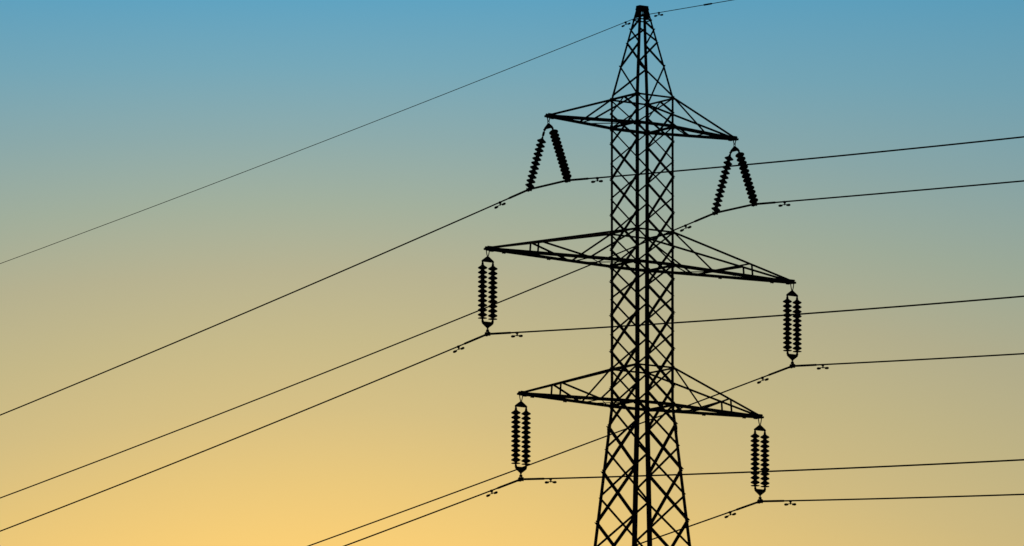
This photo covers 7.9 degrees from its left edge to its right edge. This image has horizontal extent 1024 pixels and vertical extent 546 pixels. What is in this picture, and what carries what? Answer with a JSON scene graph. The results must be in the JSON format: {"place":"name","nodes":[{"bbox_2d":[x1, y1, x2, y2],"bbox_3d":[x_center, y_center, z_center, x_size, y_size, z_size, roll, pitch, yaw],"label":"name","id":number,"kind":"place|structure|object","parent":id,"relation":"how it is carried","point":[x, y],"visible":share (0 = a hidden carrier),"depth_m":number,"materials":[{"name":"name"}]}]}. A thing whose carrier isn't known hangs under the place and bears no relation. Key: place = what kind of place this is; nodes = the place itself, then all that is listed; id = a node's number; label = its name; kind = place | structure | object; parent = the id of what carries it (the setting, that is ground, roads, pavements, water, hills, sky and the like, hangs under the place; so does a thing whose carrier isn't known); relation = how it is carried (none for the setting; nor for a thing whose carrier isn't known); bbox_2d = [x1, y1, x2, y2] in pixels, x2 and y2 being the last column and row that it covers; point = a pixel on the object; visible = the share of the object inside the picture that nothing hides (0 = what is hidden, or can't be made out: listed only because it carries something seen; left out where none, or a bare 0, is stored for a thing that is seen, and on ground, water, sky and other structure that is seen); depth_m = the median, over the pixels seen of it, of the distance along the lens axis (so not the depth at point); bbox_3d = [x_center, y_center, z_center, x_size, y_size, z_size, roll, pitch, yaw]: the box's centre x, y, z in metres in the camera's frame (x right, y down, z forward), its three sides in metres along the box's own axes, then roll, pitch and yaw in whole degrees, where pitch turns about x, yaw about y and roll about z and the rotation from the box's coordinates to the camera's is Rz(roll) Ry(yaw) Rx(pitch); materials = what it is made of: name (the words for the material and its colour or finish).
{"place":"outdoors","nodes":[
{"label":"outdoors","id":0,"kind":"place"},
{"bbox_2d":[0,0,1023,545],"label":"sky","id":1,"kind":"structure","parent":0,"point":[111,110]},
{"bbox_3d":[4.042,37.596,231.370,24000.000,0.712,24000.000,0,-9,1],"label":"ground","id":2,"kind":"structure","parent":0,"visible":0},
{"bbox_2d":[484,5,795,545],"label":"transmission tower","id":3,"kind":"structure","parent":2,"relation":"on","point":[637,401],"depth_m":236.99,"materials":[{"name":"metal"}]},
{"bbox_2d":[0,0,731,263],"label":"earth wire","id":4,"kind":"object","parent":3,"relation":"attached to","point":[642,15],"visible":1,"depth_m":250.48,"materials":[{"name":"grey metal"}]},
{"bbox_2d":[478,250,497,335],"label":"insulator set","id":5,"kind":"object","parent":3,"relation":"hanging from","point":[482,310],"visible":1,"depth_m":233.60,"materials":[{"name":"brown ceramic"}]},
{"bbox_2d":[0,295,1023,531],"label":"conductor","id":6,"kind":"object","parent":5,"relation":"hanging from","point":[481,336],"visible":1,"depth_m":231.56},
{"bbox_2d":[453,345,463,352],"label":"vibration damper","id":7,"kind":"object","parent":6,"relation":"attached to","point":[459,348],"visible":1,"depth_m":234.75,"materials":[{"name":"black metal"}]},
{"bbox_2d":[511,395,530,481],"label":"insulator set","id":8,"kind":"object","parent":3,"relation":"hanging from","point":[516,436],"visible":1,"depth_m":233.63,"materials":[{"name":"brown ceramic"}]},
{"bbox_2d":[344,459,1023,545],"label":"conductor","id":9,"kind":"object","parent":8,"relation":"hanging from","point":[507,484],"visible":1,"depth_m":225.92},
{"bbox_2d":[545,478,556,483],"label":"vibration damper","id":10,"kind":"object","parent":9,"relation":"attached to","point":[547,482],"visible":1,"depth_m":232.14,"materials":[{"name":"black metal"}]},
{"bbox_2d":[525,117,571,191],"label":"insulator set","id":11,"kind":"object","parent":3,"relation":"hanging from","point":[561,158],"visible":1,"depth_m":235.53,"materials":[{"name":"brown ceramic"}]},
{"bbox_2d":[0,136,1023,415],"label":"conductor","id":12,"kind":"object","parent":11,"relation":"hanging from","point":[510,198],"visible":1,"depth_m":236.17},
{"bbox_2d":[711,140,757,215],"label":"insulator set","id":13,"kind":"object","parent":3,"relation":"hanging from","point":[746,175],"visible":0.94,"depth_m":239.83,"materials":[{"name":"brown ceramic"}]},
{"bbox_2d":[0,180,1023,497],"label":"conductor","id":14,"kind":"object","parent":13,"relation":"hanging from","point":[514,296],"visible":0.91,"depth_m":249.17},
{"bbox_2d":[750,418,769,503],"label":"insulator set","id":15,"kind":"object","parent":3,"relation":"hanging from","point":[755,454],"visible":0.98,"depth_m":238.87,"materials":[{"name":"brown ceramic"}]},
{"bbox_2d":[637,494,1023,544],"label":"conductor","id":16,"kind":"object","parent":15,"relation":"hanging from","point":[745,506],"visible":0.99,"depth_m":235.33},
{"bbox_2d":[784,500,795,505],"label":"vibration damper","id":17,"kind":"object","parent":16,"relation":"attached to","point":[790,503],"visible":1,"depth_m":237.37,"materials":[{"name":"black metal"}]},
{"bbox_2d":[783,284,801,368],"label":"insulator set","id":18,"kind":"object","parent":3,"relation":"hanging from","point":[797,325],"visible":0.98,"depth_m":240.29,"materials":[{"name":"brown ceramic"}]},
{"bbox_2d":[308,353,1023,545],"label":"conductor","id":19,"kind":"object","parent":18,"relation":"hanging from","point":[788,367],"visible":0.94,"depth_m":243.31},
{"bbox_2d":[757,376,768,383],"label":"vibration damper","id":20,"kind":"object","parent":19,"relation":"attached to","point":[763,379],"visible":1,"depth_m":241.43,"materials":[{"name":"black metal"}]},
{"bbox_2d":[817,364,828,369],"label":"vibration damper","id":21,"kind":"object","parent":19,"relation":"attached to","point":[819,368],"visible":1,"depth_m":238.79,"materials":[{"name":"black metal"}]}
]}

